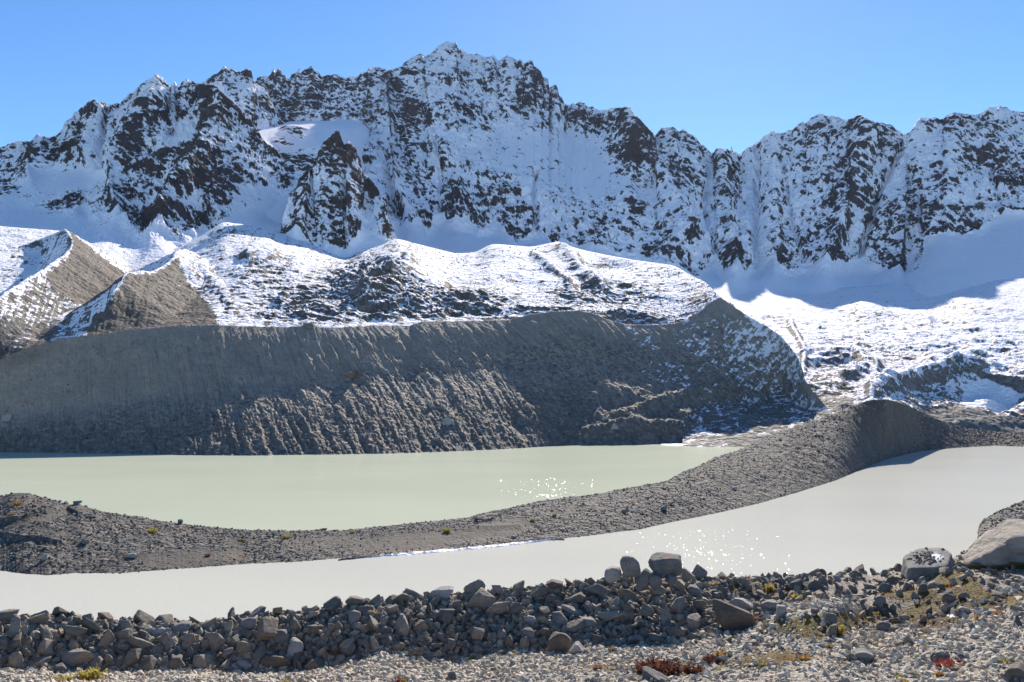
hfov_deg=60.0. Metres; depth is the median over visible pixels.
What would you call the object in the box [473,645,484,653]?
rock
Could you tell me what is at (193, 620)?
rock
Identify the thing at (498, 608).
rock
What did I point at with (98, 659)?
rock
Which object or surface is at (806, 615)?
rock
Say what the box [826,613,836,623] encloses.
rock
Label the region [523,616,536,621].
rock
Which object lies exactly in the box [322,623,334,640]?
rock
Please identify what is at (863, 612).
rock
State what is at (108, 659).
rock
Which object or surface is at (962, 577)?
rock
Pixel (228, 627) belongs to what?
rock
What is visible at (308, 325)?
boulder
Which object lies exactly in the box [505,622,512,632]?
rock
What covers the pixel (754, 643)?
rock
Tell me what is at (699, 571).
rock
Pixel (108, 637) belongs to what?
rock
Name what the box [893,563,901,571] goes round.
rock
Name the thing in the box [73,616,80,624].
rock
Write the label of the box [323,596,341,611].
rock
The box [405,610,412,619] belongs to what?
rock
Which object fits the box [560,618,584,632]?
rock
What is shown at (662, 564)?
boulder
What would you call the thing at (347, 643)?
rock
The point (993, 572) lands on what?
rock
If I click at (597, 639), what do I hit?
rock
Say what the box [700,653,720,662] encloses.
shrub
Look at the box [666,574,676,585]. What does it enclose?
rock
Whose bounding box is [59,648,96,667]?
rock
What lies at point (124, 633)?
rock
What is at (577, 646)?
rock
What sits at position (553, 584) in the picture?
rock
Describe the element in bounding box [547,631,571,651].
rock
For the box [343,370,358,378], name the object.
boulder
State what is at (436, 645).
rock
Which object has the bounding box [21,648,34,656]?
rock
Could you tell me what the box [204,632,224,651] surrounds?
rock
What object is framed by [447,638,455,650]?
rock
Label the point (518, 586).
rock
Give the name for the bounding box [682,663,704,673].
shrub
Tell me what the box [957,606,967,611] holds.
rock
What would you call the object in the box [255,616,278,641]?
rock
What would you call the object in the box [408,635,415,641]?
rock
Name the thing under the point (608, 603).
rock
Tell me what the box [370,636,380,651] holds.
rock
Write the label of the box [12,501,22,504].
shrub
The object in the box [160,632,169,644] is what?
rock
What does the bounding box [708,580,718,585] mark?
grass tuft
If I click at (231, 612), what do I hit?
rock
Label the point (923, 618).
rock
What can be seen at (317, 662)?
rock
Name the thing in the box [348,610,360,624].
rock
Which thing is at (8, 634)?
rock
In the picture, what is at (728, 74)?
sky
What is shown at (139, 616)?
rock
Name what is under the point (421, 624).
rock
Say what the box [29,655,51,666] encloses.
rock
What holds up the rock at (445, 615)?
on the ground
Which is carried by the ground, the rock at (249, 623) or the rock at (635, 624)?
the rock at (249, 623)
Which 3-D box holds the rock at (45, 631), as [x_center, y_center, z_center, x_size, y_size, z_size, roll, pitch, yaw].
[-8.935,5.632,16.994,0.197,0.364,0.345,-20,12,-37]
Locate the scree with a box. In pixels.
[0,585,1023,681]
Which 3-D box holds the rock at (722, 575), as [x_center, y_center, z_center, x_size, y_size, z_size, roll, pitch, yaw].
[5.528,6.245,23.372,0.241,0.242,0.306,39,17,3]
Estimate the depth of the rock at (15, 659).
16.25 m
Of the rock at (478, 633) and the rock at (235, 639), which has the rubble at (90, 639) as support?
the rock at (478, 633)
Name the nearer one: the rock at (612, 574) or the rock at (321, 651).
the rock at (321, 651)
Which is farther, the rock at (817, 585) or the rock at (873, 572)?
the rock at (873, 572)
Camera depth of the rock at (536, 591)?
20.84 m
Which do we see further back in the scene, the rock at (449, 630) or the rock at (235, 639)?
the rock at (449, 630)
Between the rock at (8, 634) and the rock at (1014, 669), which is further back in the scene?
the rock at (8, 634)
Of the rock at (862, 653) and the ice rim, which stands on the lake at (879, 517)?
the ice rim
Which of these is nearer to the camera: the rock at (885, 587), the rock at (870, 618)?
the rock at (870, 618)
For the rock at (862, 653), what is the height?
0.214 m
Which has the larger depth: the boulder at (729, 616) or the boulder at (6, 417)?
the boulder at (6, 417)
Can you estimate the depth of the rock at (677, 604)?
20.30 m
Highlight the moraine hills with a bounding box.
[0,222,731,359]
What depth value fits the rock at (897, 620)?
19.76 m
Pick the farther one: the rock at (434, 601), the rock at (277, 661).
the rock at (434, 601)
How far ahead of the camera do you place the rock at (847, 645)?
16.73 m
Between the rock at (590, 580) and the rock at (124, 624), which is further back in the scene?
the rock at (590, 580)
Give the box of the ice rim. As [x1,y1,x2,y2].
[343,538,557,558]
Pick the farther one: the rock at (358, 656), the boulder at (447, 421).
the boulder at (447, 421)
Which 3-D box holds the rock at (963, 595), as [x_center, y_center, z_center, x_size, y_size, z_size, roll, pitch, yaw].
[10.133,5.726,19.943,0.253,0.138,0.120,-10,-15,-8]
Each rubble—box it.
[0,554,1023,672]
[907,547,944,564]
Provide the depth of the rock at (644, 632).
19.39 m
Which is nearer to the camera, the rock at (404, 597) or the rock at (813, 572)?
the rock at (404, 597)
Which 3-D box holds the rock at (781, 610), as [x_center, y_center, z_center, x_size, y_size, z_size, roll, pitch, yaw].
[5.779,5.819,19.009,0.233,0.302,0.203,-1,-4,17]
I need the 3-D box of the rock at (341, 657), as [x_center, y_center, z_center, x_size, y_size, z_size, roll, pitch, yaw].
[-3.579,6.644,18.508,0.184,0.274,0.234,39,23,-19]
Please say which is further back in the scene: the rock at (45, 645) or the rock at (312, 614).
the rock at (312, 614)
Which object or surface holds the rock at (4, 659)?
on the ground
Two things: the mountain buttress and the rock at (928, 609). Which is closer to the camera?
the rock at (928, 609)
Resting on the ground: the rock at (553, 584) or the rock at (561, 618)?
the rock at (561, 618)
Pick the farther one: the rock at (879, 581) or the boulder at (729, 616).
the rock at (879, 581)
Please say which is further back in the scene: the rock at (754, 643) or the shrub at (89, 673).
the rock at (754, 643)
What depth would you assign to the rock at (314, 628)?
18.97 m
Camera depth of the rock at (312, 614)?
19.37 m
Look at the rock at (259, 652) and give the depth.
18.16 m
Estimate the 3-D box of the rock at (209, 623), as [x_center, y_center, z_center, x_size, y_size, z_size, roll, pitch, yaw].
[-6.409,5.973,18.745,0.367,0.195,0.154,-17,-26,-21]
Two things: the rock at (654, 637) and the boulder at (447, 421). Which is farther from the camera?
the boulder at (447, 421)
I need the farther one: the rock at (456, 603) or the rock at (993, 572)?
the rock at (993, 572)
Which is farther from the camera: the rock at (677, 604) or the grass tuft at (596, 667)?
the rock at (677, 604)
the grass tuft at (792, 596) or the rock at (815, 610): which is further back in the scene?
the grass tuft at (792, 596)
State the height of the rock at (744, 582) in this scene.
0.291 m
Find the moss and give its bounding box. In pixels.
[17,557,1023,681]
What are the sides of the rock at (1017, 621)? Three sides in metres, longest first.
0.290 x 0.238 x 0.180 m
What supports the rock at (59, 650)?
on the ground
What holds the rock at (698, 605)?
on the ground
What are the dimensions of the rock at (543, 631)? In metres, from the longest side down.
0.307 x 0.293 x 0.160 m
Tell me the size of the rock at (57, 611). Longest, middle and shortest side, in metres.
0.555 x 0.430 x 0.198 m
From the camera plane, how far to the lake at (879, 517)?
178.61 m
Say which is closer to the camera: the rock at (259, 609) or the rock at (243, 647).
the rock at (243, 647)
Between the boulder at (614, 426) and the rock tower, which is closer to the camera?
the boulder at (614, 426)
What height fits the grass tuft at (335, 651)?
0.259 m
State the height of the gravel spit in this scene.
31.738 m
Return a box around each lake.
[0,443,743,530]
[0,446,1023,621]
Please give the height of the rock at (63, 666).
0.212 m
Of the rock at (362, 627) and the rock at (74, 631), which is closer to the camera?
the rock at (74, 631)
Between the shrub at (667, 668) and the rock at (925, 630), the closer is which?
the shrub at (667, 668)
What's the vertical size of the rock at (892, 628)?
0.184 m
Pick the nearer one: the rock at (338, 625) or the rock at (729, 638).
the rock at (729, 638)
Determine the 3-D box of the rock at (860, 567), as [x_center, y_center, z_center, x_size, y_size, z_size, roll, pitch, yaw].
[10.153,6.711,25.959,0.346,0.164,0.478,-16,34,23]
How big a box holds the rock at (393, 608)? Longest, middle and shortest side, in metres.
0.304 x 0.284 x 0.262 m
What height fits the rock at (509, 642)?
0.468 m
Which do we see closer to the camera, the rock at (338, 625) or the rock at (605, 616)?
the rock at (338, 625)
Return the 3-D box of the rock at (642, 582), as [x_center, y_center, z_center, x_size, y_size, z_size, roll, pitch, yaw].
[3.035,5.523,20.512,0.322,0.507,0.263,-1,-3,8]
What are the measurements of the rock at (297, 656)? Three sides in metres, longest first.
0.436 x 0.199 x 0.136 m
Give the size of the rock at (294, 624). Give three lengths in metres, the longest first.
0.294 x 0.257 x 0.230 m
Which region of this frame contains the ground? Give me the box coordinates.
[0,554,1023,681]
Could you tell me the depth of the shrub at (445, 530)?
195.82 m
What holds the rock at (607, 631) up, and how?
on the ground
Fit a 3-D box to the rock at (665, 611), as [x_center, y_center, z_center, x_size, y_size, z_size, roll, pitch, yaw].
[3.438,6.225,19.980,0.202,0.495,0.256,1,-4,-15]
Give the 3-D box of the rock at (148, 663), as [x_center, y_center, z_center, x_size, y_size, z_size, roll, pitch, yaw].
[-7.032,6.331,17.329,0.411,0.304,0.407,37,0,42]
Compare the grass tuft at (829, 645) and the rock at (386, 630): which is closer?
the grass tuft at (829, 645)
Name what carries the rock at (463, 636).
on the ground
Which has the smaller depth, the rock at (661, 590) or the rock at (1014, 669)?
the rock at (1014, 669)
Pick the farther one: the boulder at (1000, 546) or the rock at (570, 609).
the boulder at (1000, 546)
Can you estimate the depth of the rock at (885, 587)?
22.38 m
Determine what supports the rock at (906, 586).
on the ground
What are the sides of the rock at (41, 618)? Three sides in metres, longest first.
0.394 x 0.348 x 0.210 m
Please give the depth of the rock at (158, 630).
18.16 m
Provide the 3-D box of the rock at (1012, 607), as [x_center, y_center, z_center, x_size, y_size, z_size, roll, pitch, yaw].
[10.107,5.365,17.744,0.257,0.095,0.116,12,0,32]
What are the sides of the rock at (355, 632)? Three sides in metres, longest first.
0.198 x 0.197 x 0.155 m
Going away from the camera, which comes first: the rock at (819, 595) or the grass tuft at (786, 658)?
the grass tuft at (786, 658)
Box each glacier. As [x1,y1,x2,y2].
[258,120,369,223]
[683,277,1023,446]
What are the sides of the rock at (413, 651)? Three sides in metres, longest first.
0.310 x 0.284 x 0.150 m
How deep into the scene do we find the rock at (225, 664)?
17.71 m
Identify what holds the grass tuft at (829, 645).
on the ground
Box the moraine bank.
[0,298,827,455]
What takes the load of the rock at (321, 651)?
on the ground
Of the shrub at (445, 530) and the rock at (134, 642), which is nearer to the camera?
the rock at (134, 642)
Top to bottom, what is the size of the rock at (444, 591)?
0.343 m
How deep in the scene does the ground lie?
18.75 m
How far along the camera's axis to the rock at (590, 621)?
19.76 m
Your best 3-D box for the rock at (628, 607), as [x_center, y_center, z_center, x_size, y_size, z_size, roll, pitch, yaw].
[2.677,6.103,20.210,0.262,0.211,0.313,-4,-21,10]
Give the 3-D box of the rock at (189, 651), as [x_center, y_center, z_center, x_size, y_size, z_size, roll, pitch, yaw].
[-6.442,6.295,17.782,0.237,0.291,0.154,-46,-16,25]
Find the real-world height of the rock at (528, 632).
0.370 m
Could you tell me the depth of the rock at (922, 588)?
20.94 m
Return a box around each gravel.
[953,500,1023,557]
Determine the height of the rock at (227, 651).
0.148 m
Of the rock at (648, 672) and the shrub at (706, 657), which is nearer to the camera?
the rock at (648, 672)
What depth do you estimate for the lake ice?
562.36 m
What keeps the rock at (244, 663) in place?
on the ground
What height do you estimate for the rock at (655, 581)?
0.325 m
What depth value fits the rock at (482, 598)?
20.41 m
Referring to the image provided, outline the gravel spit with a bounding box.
[0,399,1023,574]
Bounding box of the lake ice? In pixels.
[661,443,682,445]
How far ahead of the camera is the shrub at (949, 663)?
14.35 m
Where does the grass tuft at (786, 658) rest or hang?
on the scree
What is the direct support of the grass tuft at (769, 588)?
on the ground
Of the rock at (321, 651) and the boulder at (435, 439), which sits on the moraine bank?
the boulder at (435, 439)
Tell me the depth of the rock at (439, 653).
18.89 m
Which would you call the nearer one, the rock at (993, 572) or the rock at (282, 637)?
the rock at (282, 637)
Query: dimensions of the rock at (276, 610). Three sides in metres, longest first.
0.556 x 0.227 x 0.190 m
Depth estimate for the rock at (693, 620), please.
19.69 m
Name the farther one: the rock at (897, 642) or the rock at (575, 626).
the rock at (575, 626)
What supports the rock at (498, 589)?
on the ground
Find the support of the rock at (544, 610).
on the ground
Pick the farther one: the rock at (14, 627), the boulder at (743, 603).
the boulder at (743, 603)
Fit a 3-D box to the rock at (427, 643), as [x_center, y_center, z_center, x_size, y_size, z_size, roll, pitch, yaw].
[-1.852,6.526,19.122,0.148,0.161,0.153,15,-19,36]
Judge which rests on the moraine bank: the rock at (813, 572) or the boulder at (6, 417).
the boulder at (6, 417)
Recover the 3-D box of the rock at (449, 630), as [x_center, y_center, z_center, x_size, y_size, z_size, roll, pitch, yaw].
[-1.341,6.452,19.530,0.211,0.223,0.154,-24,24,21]
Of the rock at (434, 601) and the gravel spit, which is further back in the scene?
the gravel spit
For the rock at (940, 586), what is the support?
on the ground
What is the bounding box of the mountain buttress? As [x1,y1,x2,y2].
[0,74,293,269]
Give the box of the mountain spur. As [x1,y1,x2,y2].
[199,66,284,130]
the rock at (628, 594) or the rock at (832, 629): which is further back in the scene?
the rock at (628, 594)
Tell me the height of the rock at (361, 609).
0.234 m
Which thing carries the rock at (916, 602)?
on the ground
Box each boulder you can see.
[1,414,12,420]
[41,554,48,559]
[73,500,81,504]
[81,539,89,543]
[127,553,137,557]
[303,323,313,328]
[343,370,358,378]
[431,437,438,441]
[441,417,453,424]
[611,423,617,428]
[620,555,640,576]
[648,552,682,577]
[712,599,755,630]
[728,598,752,609]
[901,547,955,581]
[963,519,1023,571]
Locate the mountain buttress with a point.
(155, 167)
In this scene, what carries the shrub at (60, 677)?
on the ground
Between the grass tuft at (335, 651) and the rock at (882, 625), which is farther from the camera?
the rock at (882, 625)
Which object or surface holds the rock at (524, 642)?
on the ground
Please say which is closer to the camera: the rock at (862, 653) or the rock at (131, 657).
the rock at (862, 653)
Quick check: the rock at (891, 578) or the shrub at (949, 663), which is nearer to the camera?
the shrub at (949, 663)
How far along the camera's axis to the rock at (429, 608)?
20.07 m
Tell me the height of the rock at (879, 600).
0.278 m
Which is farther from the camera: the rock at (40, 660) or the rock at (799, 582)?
the rock at (799, 582)
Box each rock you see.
[0,609,19,621]
[0,654,9,665]
[4,630,12,637]
[7,632,21,648]
[8,651,23,668]
[9,614,20,638]
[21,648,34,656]
[27,613,49,623]
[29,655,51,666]
[37,638,52,654]
[39,624,52,640]
[52,606,69,616]
[54,662,71,671]
[56,645,66,653]
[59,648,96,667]
[64,625,86,637]
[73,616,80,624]
[82,613,92,618]
[82,617,102,632]
[85,655,103,669]
[97,628,114,647]
[98,612,113,621]
[104,654,115,665]
[114,628,132,638]
[119,620,130,629]
[120,648,142,666]
[125,636,153,647]
[133,610,154,622]
[138,655,158,670]
[152,627,165,633]
[154,614,173,622]
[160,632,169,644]
[167,653,186,669]
[171,620,191,632]
[180,633,195,644]
[185,646,193,659]
[189,616,201,623]
[192,654,214,668]
[200,617,216,628]
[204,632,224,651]
[219,658,229,669]
[221,646,232,656]
[224,620,232,631]
[227,607,234,618]
[230,634,240,645]
[235,641,251,654]
[236,660,248,668]
[239,617,256,629]
[252,606,265,615]
[252,645,265,659]
[253,661,258,670]
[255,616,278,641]
[260,654,288,668]
[272,607,282,615]
[274,629,289,645]
[287,637,303,657]
[287,666,294,672]
[290,617,299,630]
[293,651,301,668]
[302,624,319,634]
[302,656,326,670]
[308,611,319,617]
[316,647,329,656]
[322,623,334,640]
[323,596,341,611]
[333,622,342,630]
[336,654,345,662]
[339,637,354,647]
[345,595,362,605]
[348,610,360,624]
[350,630,359,635]
[355,624,366,630]
[355,652,362,659]
[357,605,375,613]
[369,594,381,604]
[369,615,379,630]
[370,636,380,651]
[382,628,391,633]
[387,604,399,612]
[391,641,404,650]
[393,613,408,636]
[394,593,409,602]
[403,588,424,600]
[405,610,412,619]
[407,647,418,655]
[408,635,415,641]
[413,620,428,631]
[423,640,430,645]
[425,603,431,613]
[428,597,439,605]
[429,586,453,597]
[430,650,442,657]
[431,642,442,647]
[436,631,444,638]
[438,609,454,625]
[447,628,456,635]
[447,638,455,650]
[448,671,456,678]
[451,600,461,608]
[458,632,467,640]
[463,579,485,593]
[465,587,496,609]
[471,627,484,639]
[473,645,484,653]
[486,601,508,614]
[487,639,492,648]
[491,585,503,594]
[497,628,506,638]
[504,635,513,647]
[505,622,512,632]
[508,602,521,614]
[513,580,524,592]
[520,636,529,648]
[521,627,534,641]
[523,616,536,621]
[528,585,547,598]
[538,606,549,614]
[539,628,548,636]
[544,594,559,602]
[546,579,562,589]
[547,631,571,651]
[552,611,568,624]
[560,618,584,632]
[561,604,582,613]
[568,641,584,653]
[571,592,585,602]
[579,617,596,627]
[584,584,610,595]
[585,577,596,584]
[592,634,603,644]
[598,611,625,621]
[604,566,620,582]
[604,598,611,608]
[605,627,612,635]
[619,589,635,601]
[622,574,629,580]
[623,604,634,611]
[629,638,636,643]
[630,621,640,628]
[636,568,649,590]
[638,627,652,637]
[640,602,654,616]
[642,666,667,681]
[648,574,661,588]
[649,633,666,642]
[651,585,666,595]
[660,606,670,619]
[665,626,684,637]
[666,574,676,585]
[670,596,684,613]
[675,579,684,591]
[682,567,694,579]
[686,613,700,628]
[687,585,702,597]
[692,564,707,580]
[693,600,704,611]
[719,572,726,579]
[723,635,731,642]
[740,578,749,585]
[745,641,758,645]
[761,599,778,610]
[776,604,786,619]
[778,588,785,598]
[789,579,804,589]
[802,580,823,590]
[803,613,810,618]
[808,568,819,575]
[811,608,818,613]
[816,592,823,598]
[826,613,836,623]
[826,624,837,635]
[841,640,853,649]
[851,648,872,660]
[855,564,865,573]
[859,610,865,616]
[867,617,875,621]
[870,567,878,575]
[872,578,882,583]
[875,596,885,606]
[876,621,889,631]
[877,583,891,592]
[886,575,895,582]
[887,625,898,631]
[890,617,900,623]
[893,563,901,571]
[893,640,904,645]
[902,581,912,591]
[903,636,914,643]
[913,599,919,604]
[916,627,931,632]
[917,583,927,593]
[919,615,926,622]
[926,606,931,613]
[932,581,944,589]
[935,651,944,657]
[941,593,955,603]
[954,563,968,568]
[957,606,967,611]
[958,574,966,580]
[958,592,969,598]
[980,569,998,575]
[991,590,1003,595]
[1003,662,1023,678]
[1010,605,1023,610]
[1012,615,1021,626]
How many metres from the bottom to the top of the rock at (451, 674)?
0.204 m
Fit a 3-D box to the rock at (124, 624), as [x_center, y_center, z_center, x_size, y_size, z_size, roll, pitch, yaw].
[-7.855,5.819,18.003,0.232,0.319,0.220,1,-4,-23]
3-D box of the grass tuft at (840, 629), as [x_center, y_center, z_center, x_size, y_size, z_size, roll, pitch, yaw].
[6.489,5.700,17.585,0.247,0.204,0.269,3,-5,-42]
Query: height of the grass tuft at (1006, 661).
0.073 m
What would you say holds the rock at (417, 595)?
on the ground
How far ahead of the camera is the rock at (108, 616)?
18.36 m
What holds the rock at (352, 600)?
on the ground
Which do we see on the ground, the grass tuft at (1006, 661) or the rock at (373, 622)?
the rock at (373, 622)
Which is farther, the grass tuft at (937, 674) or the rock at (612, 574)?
the rock at (612, 574)
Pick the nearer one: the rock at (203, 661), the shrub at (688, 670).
the shrub at (688, 670)
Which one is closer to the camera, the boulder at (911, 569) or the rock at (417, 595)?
the rock at (417, 595)
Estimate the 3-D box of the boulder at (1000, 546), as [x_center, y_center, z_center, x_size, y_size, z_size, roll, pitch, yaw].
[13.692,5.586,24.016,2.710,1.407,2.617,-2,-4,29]
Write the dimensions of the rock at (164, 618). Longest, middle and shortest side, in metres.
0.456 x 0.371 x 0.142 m
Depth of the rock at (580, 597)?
20.70 m
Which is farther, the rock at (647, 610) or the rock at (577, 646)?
the rock at (647, 610)
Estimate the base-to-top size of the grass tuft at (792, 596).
0.231 m
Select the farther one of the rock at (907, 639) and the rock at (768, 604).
the rock at (768, 604)
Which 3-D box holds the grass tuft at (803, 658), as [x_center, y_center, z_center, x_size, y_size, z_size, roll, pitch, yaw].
[5.069,5.493,15.372,0.216,0.150,0.231,1,-4,-23]
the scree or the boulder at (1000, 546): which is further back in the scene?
the boulder at (1000, 546)
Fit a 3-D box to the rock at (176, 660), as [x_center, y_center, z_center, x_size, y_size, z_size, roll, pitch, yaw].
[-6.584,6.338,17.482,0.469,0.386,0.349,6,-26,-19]
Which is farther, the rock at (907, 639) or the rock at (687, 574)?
the rock at (687, 574)
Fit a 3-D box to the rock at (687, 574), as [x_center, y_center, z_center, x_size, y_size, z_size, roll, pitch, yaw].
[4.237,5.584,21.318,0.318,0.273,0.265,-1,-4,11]
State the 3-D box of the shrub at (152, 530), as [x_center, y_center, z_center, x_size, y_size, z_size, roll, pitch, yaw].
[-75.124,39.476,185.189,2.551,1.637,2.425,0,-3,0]
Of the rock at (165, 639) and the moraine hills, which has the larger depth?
the moraine hills
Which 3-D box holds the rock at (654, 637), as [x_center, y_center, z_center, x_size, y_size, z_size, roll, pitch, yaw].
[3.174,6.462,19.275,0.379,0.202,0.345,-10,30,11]
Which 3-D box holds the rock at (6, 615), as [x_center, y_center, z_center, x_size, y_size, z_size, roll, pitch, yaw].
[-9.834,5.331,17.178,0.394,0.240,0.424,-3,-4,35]
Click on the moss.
(887, 593)
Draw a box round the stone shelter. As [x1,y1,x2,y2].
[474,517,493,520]
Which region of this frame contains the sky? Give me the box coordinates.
[0,0,1023,154]
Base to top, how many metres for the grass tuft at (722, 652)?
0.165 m
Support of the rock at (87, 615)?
on the ground
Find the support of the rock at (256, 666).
on the ground
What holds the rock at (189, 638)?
on the ground
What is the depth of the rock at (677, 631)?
19.28 m
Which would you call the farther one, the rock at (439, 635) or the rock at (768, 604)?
the rock at (768, 604)
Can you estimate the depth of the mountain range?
1796.82 m
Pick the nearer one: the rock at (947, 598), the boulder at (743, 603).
the rock at (947, 598)
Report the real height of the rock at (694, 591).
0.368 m
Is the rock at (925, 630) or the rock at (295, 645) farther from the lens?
the rock at (295, 645)
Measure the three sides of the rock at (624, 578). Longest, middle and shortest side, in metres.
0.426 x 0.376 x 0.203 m
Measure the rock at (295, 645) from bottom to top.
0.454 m
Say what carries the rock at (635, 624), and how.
on the rubble at (90, 639)
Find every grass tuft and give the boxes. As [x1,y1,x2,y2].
[326,644,341,655]
[591,663,603,669]
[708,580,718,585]
[714,649,726,655]
[764,583,773,591]
[783,656,794,661]
[789,592,802,601]
[797,653,810,661]
[826,642,834,648]
[837,624,846,633]
[934,671,944,676]
[992,608,1001,614]
[998,656,1013,662]
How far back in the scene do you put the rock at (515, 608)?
20.14 m
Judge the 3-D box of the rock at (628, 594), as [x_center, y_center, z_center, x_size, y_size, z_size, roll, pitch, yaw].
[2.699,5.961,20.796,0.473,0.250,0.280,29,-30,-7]
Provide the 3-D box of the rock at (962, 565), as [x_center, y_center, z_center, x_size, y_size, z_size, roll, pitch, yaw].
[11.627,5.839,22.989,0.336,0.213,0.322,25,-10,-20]
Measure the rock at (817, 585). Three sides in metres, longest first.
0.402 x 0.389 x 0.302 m
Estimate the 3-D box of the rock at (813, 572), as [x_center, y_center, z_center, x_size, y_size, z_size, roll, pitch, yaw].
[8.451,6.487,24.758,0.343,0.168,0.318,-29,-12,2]
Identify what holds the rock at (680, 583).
on the ground
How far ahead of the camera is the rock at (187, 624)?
18.38 m
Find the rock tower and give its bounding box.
[280,130,396,256]
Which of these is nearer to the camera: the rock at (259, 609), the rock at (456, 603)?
the rock at (259, 609)
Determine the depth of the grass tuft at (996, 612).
18.36 m
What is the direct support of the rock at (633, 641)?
on the ground
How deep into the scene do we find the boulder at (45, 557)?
163.05 m
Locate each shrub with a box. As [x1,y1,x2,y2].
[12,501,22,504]
[52,672,74,681]
[73,663,107,680]
[146,527,158,532]
[442,527,450,532]
[633,655,683,675]
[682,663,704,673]
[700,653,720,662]
[932,656,963,668]
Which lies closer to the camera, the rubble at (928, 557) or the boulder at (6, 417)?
the rubble at (928, 557)
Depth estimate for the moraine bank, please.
564.12 m
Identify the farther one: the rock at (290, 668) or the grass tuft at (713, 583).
the grass tuft at (713, 583)
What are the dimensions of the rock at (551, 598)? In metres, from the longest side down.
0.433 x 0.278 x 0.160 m
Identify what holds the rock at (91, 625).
on the ground
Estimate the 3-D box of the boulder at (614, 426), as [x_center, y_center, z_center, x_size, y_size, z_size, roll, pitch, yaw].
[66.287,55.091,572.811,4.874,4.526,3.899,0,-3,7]
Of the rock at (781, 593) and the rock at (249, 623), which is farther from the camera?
the rock at (781, 593)
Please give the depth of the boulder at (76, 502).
202.07 m
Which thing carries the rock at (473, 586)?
on the ground
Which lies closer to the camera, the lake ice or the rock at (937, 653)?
the rock at (937, 653)
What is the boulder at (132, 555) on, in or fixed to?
on the gravel spit
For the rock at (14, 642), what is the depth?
16.57 m
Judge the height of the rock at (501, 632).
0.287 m
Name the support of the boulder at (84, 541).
on the gravel spit
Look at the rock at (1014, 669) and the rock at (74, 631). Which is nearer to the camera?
the rock at (1014, 669)
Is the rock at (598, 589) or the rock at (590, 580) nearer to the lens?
the rock at (598, 589)
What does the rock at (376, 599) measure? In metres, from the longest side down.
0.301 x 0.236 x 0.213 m
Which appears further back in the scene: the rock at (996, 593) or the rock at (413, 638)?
the rock at (996, 593)
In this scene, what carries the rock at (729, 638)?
on the ground

